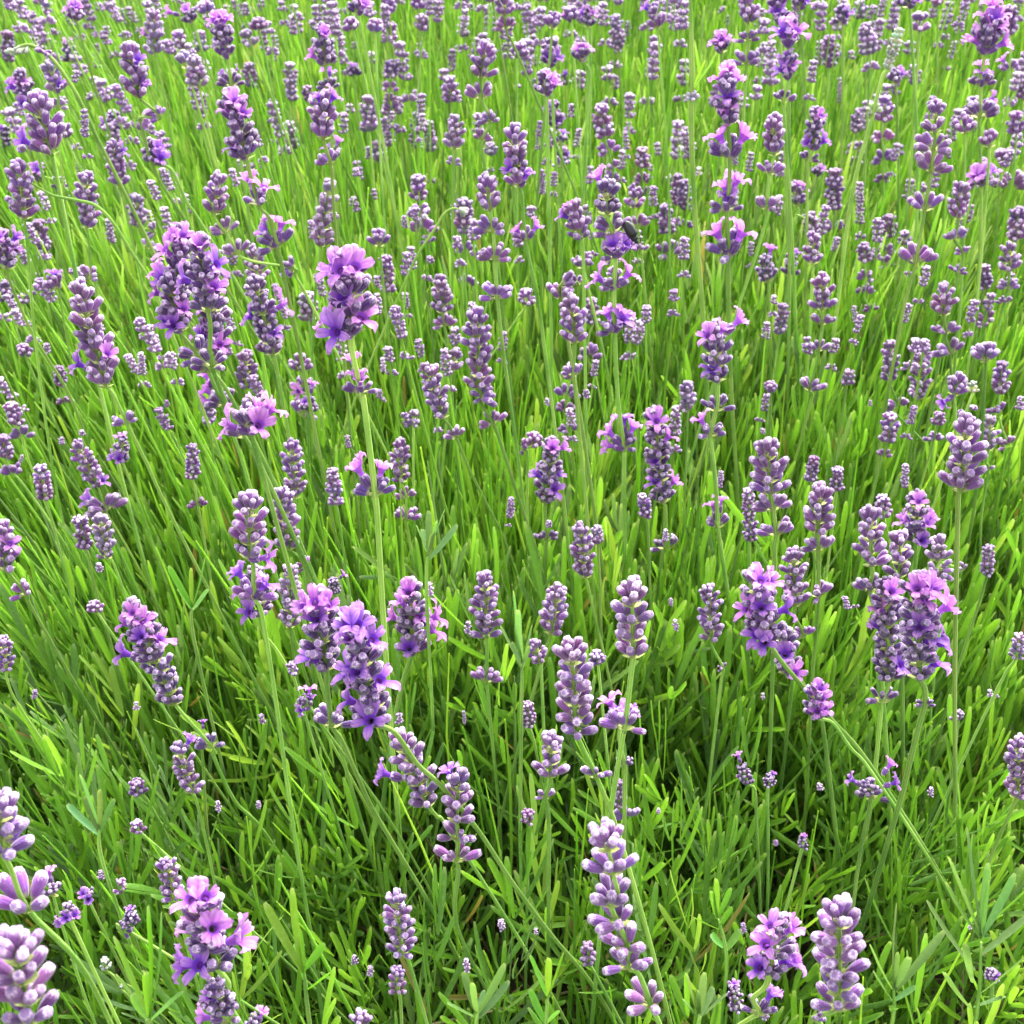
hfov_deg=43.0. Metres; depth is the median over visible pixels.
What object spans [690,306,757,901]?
lavender spike
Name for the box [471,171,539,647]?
lavender spike
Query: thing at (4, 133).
lavender spike
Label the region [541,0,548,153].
lavender spike
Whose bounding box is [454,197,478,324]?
lavender spike
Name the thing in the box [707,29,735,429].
lavender spike
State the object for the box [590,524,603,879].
lavender spike
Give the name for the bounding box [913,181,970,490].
lavender spike
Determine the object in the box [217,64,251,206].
lavender spike
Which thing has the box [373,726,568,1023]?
lavender spike
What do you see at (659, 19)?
lavender spike
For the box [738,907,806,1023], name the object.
lavender spike
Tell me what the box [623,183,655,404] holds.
lavender spike
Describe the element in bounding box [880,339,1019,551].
lavender spike
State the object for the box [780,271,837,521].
lavender spike
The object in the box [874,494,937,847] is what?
lavender spike
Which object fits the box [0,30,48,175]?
lavender spike
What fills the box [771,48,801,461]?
lavender spike
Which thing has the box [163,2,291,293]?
lavender spike
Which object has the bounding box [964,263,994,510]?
lavender spike
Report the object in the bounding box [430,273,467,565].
lavender spike
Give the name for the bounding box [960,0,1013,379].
lavender spike
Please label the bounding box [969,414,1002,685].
lavender spike
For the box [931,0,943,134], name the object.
lavender spike
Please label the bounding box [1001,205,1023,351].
lavender spike
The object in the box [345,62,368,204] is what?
lavender spike
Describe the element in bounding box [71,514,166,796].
lavender spike
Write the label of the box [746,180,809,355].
lavender spike
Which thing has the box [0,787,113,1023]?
lavender spike
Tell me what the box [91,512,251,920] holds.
lavender spike
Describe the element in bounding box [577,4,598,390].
lavender spike
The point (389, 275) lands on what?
lavender spike
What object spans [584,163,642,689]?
lavender spike
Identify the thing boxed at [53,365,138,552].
lavender spike
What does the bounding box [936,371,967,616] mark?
lavender spike
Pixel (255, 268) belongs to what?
lavender spike
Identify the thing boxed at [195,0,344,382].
lavender spike
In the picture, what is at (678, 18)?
distant lavender spikes
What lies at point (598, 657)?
lavender spike
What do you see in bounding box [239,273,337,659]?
lavender spike
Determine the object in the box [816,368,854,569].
lavender spike
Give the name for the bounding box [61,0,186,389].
lavender spike
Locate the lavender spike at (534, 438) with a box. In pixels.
[520,431,543,626]
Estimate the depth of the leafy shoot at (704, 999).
0.60 m
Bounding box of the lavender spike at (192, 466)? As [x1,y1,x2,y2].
[185,443,234,715]
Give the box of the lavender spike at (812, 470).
[804,455,819,620]
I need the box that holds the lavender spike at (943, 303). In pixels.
[930,280,964,421]
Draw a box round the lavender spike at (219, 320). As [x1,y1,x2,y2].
[189,292,378,914]
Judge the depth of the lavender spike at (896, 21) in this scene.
2.04 m
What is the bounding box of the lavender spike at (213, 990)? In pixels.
[195,976,239,1023]
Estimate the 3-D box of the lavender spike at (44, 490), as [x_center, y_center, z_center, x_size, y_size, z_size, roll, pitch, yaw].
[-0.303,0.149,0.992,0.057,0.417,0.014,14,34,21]
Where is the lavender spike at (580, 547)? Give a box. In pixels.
[569,520,639,857]
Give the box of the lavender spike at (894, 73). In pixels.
[886,65,907,267]
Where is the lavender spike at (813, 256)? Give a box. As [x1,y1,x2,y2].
[795,230,822,486]
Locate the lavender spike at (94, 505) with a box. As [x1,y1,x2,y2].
[69,438,201,694]
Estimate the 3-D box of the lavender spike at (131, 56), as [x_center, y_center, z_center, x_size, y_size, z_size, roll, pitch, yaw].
[-0.184,-0.091,1.160,0.232,0.647,0.025,-9,33,-13]
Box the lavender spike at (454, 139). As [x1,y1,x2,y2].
[442,114,466,377]
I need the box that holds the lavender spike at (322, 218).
[309,178,339,422]
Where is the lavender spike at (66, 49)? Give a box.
[55,37,106,144]
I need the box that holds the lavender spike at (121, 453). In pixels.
[106,431,194,659]
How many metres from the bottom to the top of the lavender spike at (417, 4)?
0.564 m
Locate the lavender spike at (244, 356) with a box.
[232,349,306,621]
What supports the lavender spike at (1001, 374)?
on the ground
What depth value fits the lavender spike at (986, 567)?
0.83 m
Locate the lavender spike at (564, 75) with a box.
[559,70,570,168]
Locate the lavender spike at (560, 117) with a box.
[542,99,570,275]
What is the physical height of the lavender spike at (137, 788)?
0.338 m
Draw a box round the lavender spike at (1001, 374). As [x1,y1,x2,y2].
[985,360,1015,651]
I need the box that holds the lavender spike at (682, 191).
[677,179,692,303]
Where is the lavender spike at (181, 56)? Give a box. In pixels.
[174,49,287,393]
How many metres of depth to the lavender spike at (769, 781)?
0.77 m
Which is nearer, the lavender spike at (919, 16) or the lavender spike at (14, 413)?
the lavender spike at (14, 413)
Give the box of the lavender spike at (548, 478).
[528,435,570,838]
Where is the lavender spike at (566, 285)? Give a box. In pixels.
[546,270,614,670]
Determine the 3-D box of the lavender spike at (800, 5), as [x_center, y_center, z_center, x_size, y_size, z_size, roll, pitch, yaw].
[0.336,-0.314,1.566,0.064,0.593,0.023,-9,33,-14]
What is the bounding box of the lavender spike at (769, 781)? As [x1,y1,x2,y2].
[763,770,776,919]
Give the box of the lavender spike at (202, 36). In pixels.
[193,30,232,207]
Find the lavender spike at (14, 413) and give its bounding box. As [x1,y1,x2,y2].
[2,401,69,559]
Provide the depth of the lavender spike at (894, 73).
1.43 m
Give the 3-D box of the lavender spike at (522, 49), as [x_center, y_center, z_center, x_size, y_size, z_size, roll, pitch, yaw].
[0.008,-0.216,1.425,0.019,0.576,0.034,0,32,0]
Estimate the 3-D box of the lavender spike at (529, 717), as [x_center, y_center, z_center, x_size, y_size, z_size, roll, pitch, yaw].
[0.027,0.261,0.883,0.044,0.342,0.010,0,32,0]
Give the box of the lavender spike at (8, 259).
[0,224,119,538]
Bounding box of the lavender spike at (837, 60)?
[833,51,845,133]
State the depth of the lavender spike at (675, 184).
1.43 m
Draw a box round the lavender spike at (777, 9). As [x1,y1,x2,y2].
[763,0,791,296]
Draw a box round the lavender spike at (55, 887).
[37,865,96,1023]
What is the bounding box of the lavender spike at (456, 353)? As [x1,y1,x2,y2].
[439,347,463,515]
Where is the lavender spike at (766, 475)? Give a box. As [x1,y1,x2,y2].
[748,436,793,1008]
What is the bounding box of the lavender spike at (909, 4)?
[894,0,922,375]
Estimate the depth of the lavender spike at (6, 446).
0.95 m
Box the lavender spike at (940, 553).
[904,533,967,955]
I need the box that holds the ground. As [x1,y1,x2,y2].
[17,0,1023,1023]
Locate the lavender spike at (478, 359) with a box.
[459,305,561,641]
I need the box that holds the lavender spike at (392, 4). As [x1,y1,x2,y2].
[380,0,408,192]
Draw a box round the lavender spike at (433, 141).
[422,120,436,254]
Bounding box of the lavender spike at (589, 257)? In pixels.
[571,250,621,479]
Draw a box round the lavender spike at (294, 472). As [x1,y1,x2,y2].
[279,437,319,687]
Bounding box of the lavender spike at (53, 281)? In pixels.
[42,269,86,434]
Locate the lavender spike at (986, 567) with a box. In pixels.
[882,543,995,931]
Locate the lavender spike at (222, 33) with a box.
[205,8,277,394]
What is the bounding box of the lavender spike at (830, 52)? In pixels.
[819,34,838,206]
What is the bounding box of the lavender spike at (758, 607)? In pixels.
[732,562,1011,1023]
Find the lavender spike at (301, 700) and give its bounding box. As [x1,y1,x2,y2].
[294,684,488,1016]
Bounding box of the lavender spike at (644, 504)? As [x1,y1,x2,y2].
[637,492,651,803]
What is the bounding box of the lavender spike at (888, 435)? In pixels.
[845,411,900,621]
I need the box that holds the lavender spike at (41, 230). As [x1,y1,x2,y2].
[32,218,62,357]
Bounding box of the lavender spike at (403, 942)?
[382,887,428,1023]
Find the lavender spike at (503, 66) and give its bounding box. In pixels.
[485,0,531,328]
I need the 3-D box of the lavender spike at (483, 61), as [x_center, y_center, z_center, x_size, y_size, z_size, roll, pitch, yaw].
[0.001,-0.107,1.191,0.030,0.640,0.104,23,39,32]
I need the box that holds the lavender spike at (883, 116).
[871,94,894,242]
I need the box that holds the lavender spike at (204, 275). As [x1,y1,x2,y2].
[173,231,483,989]
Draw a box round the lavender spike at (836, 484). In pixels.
[780,466,844,871]
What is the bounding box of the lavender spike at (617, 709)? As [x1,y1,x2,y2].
[596,689,640,1023]
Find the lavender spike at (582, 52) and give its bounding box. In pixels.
[570,42,594,434]
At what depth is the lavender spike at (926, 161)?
0.93 m
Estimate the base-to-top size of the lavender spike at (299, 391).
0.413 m
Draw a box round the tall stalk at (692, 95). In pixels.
[686,0,712,455]
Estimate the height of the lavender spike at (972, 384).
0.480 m
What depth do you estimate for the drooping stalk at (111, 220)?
0.91 m
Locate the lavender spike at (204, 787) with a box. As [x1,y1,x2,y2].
[191,719,246,991]
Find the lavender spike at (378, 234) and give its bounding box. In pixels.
[366,228,400,436]
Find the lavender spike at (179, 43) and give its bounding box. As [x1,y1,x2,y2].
[171,29,224,212]
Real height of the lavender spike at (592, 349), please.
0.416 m
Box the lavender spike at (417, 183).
[406,174,438,377]
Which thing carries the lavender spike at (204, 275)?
on the ground
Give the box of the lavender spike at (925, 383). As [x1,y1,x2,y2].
[903,344,932,528]
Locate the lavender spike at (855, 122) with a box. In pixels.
[836,108,864,278]
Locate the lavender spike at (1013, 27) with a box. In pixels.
[982,4,1018,259]
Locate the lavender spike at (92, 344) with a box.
[68,276,389,938]
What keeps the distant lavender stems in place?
on the ground
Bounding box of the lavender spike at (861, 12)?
[853,0,868,133]
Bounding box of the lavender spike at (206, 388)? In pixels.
[197,373,434,745]
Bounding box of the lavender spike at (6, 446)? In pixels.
[0,433,136,680]
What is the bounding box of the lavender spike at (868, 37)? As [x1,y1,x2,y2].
[855,21,878,259]
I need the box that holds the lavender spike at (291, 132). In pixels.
[283,120,310,226]
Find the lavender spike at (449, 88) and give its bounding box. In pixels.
[440,75,459,303]
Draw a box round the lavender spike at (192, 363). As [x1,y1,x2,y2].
[182,331,201,394]
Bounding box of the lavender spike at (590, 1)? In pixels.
[586,0,595,338]
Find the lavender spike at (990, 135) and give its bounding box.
[949,128,997,472]
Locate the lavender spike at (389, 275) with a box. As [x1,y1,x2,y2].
[378,254,410,395]
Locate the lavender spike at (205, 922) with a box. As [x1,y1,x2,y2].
[169,875,258,1023]
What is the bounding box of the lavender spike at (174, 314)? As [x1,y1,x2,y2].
[153,269,426,880]
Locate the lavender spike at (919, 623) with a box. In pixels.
[831,569,961,1023]
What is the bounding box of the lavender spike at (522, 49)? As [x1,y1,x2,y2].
[510,41,528,361]
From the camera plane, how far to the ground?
1.10 m
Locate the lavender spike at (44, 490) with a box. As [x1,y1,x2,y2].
[32,463,159,871]
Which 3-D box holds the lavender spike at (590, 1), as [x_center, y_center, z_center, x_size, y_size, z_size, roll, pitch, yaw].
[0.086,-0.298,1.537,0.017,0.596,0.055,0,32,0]
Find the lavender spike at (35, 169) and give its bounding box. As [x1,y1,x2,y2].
[28,161,148,261]
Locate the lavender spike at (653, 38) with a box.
[637,35,661,171]
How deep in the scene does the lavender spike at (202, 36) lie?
1.72 m
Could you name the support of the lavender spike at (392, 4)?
on the ground
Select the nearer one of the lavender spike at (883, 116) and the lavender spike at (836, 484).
the lavender spike at (836, 484)
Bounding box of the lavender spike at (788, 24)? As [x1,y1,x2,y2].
[769,12,811,510]
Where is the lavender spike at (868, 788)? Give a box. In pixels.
[837,755,901,1023]
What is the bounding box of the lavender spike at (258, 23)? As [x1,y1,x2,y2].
[249,16,311,251]
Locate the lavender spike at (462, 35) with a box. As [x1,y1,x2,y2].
[459,29,477,140]
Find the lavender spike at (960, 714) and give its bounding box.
[918,709,963,944]
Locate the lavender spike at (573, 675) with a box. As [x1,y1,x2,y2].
[551,635,672,1023]
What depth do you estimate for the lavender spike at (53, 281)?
1.10 m
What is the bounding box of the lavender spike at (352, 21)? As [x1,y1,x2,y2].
[341,16,406,286]
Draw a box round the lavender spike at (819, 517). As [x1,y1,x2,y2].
[790,481,835,985]
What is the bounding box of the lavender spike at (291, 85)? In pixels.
[283,62,308,207]
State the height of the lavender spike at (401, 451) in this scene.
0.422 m
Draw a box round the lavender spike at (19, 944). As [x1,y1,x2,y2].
[0,924,58,1023]
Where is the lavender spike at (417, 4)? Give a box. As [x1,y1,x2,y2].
[410,0,425,180]
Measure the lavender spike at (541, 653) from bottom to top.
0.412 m
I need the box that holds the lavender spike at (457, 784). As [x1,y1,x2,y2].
[433,761,504,1023]
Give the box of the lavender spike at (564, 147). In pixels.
[556,129,570,227]
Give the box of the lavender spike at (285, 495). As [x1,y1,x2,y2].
[273,485,346,933]
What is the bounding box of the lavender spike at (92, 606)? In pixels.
[86,599,375,1023]
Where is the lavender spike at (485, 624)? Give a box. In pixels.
[468,570,509,1020]
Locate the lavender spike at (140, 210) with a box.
[128,192,341,580]
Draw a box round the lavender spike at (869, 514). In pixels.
[851,504,891,1022]
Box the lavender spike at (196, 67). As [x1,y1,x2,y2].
[185,53,268,353]
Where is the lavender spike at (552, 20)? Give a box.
[526,11,560,416]
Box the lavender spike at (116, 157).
[104,138,177,420]
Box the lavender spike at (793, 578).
[762,545,815,912]
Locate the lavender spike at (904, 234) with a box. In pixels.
[894,230,911,389]
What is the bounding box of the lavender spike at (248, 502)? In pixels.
[227,489,328,1023]
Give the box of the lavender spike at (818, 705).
[802,677,1010,1023]
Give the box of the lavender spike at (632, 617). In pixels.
[590,575,653,1023]
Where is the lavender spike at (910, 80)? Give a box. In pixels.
[908,64,921,140]
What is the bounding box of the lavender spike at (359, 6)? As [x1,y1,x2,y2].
[346,0,418,358]
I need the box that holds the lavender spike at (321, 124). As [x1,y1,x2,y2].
[306,83,360,544]
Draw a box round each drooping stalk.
[4,43,273,541]
[31,183,315,733]
[303,207,469,546]
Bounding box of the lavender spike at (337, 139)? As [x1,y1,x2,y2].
[319,135,342,223]
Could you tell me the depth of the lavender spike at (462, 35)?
1.73 m
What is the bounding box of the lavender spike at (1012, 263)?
[976,241,1021,419]
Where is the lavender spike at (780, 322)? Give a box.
[751,302,789,543]
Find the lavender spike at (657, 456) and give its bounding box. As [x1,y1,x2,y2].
[636,405,683,762]
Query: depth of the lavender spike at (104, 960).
0.65 m
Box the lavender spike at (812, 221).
[795,211,827,310]
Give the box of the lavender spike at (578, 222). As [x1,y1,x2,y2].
[554,197,590,598]
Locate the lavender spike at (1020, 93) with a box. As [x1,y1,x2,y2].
[1007,58,1023,231]
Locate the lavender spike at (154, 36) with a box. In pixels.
[139,7,189,230]
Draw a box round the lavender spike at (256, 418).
[216,390,413,1004]
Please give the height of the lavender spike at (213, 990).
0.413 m
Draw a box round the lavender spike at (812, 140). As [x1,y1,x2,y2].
[799,105,831,396]
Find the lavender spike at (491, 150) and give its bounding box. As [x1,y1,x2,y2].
[484,141,497,243]
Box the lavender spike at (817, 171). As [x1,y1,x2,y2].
[808,163,828,241]
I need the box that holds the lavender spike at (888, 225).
[873,213,897,332]
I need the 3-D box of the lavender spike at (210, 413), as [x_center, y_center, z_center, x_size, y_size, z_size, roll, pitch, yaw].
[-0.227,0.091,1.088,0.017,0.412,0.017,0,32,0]
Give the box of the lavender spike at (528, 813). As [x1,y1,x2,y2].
[520,808,534,1021]
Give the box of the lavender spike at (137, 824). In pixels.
[130,818,352,1023]
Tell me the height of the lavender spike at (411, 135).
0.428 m
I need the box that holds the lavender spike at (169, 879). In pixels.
[155,856,209,1023]
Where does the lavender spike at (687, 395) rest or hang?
on the ground
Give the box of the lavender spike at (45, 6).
[41,0,71,139]
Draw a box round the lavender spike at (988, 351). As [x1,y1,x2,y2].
[949,341,999,623]
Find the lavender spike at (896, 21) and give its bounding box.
[887,18,899,128]
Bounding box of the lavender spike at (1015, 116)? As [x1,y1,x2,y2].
[992,110,1023,245]
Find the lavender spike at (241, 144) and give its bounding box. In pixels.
[215,85,346,598]
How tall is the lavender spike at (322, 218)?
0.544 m
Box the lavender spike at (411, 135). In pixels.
[408,111,422,167]
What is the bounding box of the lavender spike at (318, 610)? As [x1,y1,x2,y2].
[289,583,489,1023]
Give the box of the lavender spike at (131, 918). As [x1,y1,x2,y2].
[115,904,279,1023]
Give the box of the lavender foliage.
[0,0,1023,1023]
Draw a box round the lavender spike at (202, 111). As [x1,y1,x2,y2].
[192,92,215,238]
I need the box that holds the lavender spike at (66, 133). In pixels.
[56,119,138,296]
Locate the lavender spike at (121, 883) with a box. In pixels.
[112,877,166,1023]
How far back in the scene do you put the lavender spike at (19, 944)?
0.39 m
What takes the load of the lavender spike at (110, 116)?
on the ground
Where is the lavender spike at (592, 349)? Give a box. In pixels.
[577,297,613,487]
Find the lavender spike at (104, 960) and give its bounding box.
[100,956,145,1023]
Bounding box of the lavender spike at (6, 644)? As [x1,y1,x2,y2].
[0,634,154,940]
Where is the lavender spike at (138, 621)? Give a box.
[112,596,376,1017]
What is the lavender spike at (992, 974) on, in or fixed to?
on the ground
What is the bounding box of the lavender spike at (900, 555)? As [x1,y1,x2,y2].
[882,528,913,957]
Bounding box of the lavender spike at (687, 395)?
[678,380,696,597]
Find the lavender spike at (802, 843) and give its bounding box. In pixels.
[756,832,808,1021]
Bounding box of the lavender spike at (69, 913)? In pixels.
[53,900,120,1023]
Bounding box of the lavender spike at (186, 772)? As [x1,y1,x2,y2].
[170,731,249,1015]
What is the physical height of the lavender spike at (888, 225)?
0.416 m
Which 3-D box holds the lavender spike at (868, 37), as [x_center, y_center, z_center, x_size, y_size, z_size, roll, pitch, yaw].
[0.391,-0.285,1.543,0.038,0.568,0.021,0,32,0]
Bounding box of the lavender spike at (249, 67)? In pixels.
[242,62,261,143]
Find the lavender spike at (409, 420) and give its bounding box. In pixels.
[401,409,419,551]
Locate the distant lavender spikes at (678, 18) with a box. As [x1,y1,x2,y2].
[0,0,1023,1020]
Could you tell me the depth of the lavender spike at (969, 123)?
1.05 m
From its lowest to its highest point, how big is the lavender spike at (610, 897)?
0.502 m
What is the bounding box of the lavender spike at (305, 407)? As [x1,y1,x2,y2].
[298,380,346,736]
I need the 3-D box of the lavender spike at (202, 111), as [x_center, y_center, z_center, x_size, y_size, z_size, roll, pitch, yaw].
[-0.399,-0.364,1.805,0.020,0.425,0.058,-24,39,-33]
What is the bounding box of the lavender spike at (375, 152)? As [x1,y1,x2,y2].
[372,140,407,397]
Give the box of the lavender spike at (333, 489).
[325,467,386,822]
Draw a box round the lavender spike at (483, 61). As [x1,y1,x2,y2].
[464,38,517,441]
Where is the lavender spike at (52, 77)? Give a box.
[40,58,104,421]
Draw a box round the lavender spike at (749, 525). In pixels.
[740,487,758,872]
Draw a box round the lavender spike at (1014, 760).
[943,732,1023,1023]
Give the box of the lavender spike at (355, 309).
[312,243,416,1018]
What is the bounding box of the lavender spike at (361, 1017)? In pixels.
[349,1007,372,1023]
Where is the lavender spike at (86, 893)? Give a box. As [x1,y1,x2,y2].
[77,886,153,1023]
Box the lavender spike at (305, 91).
[301,85,313,160]
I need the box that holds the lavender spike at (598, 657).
[588,649,625,1010]
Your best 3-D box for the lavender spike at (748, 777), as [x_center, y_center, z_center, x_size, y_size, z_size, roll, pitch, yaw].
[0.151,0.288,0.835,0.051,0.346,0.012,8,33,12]
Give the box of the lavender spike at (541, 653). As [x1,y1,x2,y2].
[528,638,551,1003]
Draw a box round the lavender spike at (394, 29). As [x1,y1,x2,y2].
[381,21,398,194]
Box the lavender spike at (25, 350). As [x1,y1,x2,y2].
[16,343,146,591]
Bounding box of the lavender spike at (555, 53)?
[540,37,565,363]
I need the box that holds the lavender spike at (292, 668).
[285,660,397,1009]
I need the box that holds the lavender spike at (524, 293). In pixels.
[427,288,535,460]
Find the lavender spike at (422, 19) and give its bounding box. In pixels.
[411,13,428,191]
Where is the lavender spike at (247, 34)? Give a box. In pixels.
[239,28,368,380]
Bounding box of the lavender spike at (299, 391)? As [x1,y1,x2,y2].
[288,353,318,512]
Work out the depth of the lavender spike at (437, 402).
0.91 m
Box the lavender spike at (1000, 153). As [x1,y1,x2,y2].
[982,147,1008,320]
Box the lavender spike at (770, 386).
[762,380,777,523]
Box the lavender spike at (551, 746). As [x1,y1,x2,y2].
[531,729,569,1023]
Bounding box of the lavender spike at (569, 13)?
[561,5,583,240]
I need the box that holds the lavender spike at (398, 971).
[388,965,406,1023]
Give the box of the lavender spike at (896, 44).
[822,27,904,420]
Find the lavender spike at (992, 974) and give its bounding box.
[984,967,1000,1011]
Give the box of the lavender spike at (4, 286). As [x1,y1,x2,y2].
[0,279,59,435]
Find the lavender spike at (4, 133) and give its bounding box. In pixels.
[0,124,20,210]
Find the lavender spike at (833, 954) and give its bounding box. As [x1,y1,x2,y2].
[810,892,870,1023]
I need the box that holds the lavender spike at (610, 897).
[581,817,663,1023]
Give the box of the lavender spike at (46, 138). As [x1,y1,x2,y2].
[13,88,164,628]
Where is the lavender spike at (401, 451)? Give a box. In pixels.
[388,437,448,781]
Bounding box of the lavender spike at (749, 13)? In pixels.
[720,0,760,393]
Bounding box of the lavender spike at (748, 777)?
[731,751,762,981]
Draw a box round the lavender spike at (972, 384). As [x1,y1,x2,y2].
[820,380,979,839]
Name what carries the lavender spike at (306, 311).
on the ground
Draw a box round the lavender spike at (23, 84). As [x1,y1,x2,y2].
[4,67,72,296]
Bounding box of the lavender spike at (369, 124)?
[359,95,385,321]
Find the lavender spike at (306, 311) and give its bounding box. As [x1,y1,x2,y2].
[297,291,326,445]
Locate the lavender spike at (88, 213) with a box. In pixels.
[72,170,129,484]
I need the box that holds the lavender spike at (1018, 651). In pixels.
[850,632,1023,1011]
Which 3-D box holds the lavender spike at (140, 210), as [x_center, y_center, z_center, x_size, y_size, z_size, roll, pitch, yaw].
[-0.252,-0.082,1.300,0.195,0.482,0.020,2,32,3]
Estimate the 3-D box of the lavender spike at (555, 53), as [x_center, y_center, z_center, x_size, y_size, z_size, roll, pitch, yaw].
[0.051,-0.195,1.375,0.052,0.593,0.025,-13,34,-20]
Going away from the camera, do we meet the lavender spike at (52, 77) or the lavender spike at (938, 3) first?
the lavender spike at (52, 77)
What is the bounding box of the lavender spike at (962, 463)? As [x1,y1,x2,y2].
[937,411,988,1020]
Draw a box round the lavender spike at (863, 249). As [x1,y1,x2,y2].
[854,241,879,404]
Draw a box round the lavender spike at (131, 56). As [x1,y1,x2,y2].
[118,40,360,515]
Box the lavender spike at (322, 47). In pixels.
[304,21,358,453]
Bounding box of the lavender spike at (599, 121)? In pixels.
[591,103,661,375]
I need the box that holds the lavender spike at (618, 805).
[613,778,640,976]
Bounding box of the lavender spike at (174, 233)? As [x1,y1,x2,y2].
[146,220,435,897]
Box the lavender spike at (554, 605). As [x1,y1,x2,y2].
[465,581,568,1009]
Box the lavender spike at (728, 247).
[700,59,757,541]
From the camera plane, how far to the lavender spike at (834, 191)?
1.40 m
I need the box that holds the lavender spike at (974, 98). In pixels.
[963,90,997,192]
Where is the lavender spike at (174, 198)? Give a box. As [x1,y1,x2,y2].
[162,171,249,461]
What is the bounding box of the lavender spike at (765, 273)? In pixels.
[755,243,777,403]
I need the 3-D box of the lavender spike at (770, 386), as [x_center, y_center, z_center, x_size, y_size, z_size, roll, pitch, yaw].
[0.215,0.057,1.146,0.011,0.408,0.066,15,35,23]
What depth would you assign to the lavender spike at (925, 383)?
1.04 m
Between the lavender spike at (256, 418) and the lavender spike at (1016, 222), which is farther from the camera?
the lavender spike at (1016, 222)
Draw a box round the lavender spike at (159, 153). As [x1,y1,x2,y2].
[140,136,369,519]
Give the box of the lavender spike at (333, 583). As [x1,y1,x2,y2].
[327,569,407,891]
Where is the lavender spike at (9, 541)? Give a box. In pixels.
[0,519,256,962]
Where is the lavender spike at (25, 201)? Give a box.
[4,157,107,691]
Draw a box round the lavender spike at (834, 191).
[824,167,845,255]
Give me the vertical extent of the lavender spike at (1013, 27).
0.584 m
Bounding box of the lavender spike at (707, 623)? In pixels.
[683,583,726,987]
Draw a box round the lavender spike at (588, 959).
[580,940,622,1023]
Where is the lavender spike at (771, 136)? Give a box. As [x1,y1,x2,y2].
[648,111,785,607]
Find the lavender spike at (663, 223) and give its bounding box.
[655,203,679,348]
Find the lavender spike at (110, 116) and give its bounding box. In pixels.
[99,110,124,201]
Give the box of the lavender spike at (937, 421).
[897,411,945,572]
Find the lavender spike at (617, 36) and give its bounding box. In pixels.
[609,14,625,195]
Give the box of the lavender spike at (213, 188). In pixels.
[202,169,437,565]
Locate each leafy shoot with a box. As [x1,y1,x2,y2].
[66,774,142,980]
[113,905,183,1023]
[168,558,225,775]
[263,888,330,1023]
[416,509,457,730]
[447,963,509,1023]
[500,591,532,848]
[529,953,563,1023]
[683,972,726,1023]
[693,878,741,1023]
[869,903,945,1023]
[926,827,1023,1023]
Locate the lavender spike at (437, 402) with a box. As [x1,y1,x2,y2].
[420,362,570,837]
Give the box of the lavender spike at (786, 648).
[771,625,844,915]
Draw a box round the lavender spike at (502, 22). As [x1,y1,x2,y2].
[493,0,645,402]
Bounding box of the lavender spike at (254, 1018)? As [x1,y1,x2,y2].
[244,1004,268,1023]
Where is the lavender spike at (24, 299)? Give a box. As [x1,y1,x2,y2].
[17,283,70,424]
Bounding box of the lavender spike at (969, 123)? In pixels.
[940,111,976,465]
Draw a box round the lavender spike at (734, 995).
[726,978,743,1023]
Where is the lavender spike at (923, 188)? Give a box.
[914,182,926,192]
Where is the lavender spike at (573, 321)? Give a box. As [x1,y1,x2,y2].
[559,292,607,795]
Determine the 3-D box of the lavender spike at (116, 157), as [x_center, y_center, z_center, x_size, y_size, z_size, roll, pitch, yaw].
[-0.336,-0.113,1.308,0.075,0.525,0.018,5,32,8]
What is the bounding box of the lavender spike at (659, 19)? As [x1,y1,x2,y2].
[639,0,670,342]
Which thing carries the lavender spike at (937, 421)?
on the ground
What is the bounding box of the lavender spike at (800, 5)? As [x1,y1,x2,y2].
[791,0,814,269]
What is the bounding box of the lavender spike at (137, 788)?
[128,777,261,1023]
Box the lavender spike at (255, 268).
[243,243,281,568]
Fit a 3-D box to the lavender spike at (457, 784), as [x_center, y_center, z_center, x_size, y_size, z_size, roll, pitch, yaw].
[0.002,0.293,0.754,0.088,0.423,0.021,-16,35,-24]
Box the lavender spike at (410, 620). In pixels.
[370,576,448,984]
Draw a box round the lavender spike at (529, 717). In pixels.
[523,700,574,1022]
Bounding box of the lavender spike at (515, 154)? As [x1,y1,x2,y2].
[500,122,575,616]
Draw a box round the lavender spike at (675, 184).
[670,173,682,297]
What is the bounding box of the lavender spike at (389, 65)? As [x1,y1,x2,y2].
[382,59,401,263]
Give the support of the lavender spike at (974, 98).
on the ground
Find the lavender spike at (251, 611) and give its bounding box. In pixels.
[228,560,468,1008]
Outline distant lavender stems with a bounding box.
[0,0,1023,736]
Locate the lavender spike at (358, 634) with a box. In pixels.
[330,599,617,1023]
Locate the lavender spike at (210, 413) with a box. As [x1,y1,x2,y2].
[201,401,275,794]
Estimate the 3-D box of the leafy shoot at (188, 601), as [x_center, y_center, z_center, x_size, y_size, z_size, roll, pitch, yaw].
[-0.175,0.098,0.756,0.016,0.174,0.026,6,33,10]
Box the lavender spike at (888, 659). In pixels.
[845,575,911,915]
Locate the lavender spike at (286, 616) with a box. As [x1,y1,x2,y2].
[277,563,351,967]
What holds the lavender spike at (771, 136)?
on the ground
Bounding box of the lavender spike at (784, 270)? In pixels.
[756,248,802,491]
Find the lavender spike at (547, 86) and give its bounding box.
[533,67,562,434]
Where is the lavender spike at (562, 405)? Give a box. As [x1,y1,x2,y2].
[554,362,580,505]
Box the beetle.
[618,221,642,250]
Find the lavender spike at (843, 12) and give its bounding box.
[831,3,854,240]
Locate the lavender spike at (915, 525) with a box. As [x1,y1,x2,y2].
[879,488,939,912]
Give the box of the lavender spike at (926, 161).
[860,98,952,575]
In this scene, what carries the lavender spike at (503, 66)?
on the ground
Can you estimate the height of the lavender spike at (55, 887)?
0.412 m
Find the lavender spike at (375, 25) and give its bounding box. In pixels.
[367,18,394,357]
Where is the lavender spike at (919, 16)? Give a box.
[893,10,930,322]
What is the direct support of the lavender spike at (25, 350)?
on the ground
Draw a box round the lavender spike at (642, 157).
[633,147,650,273]

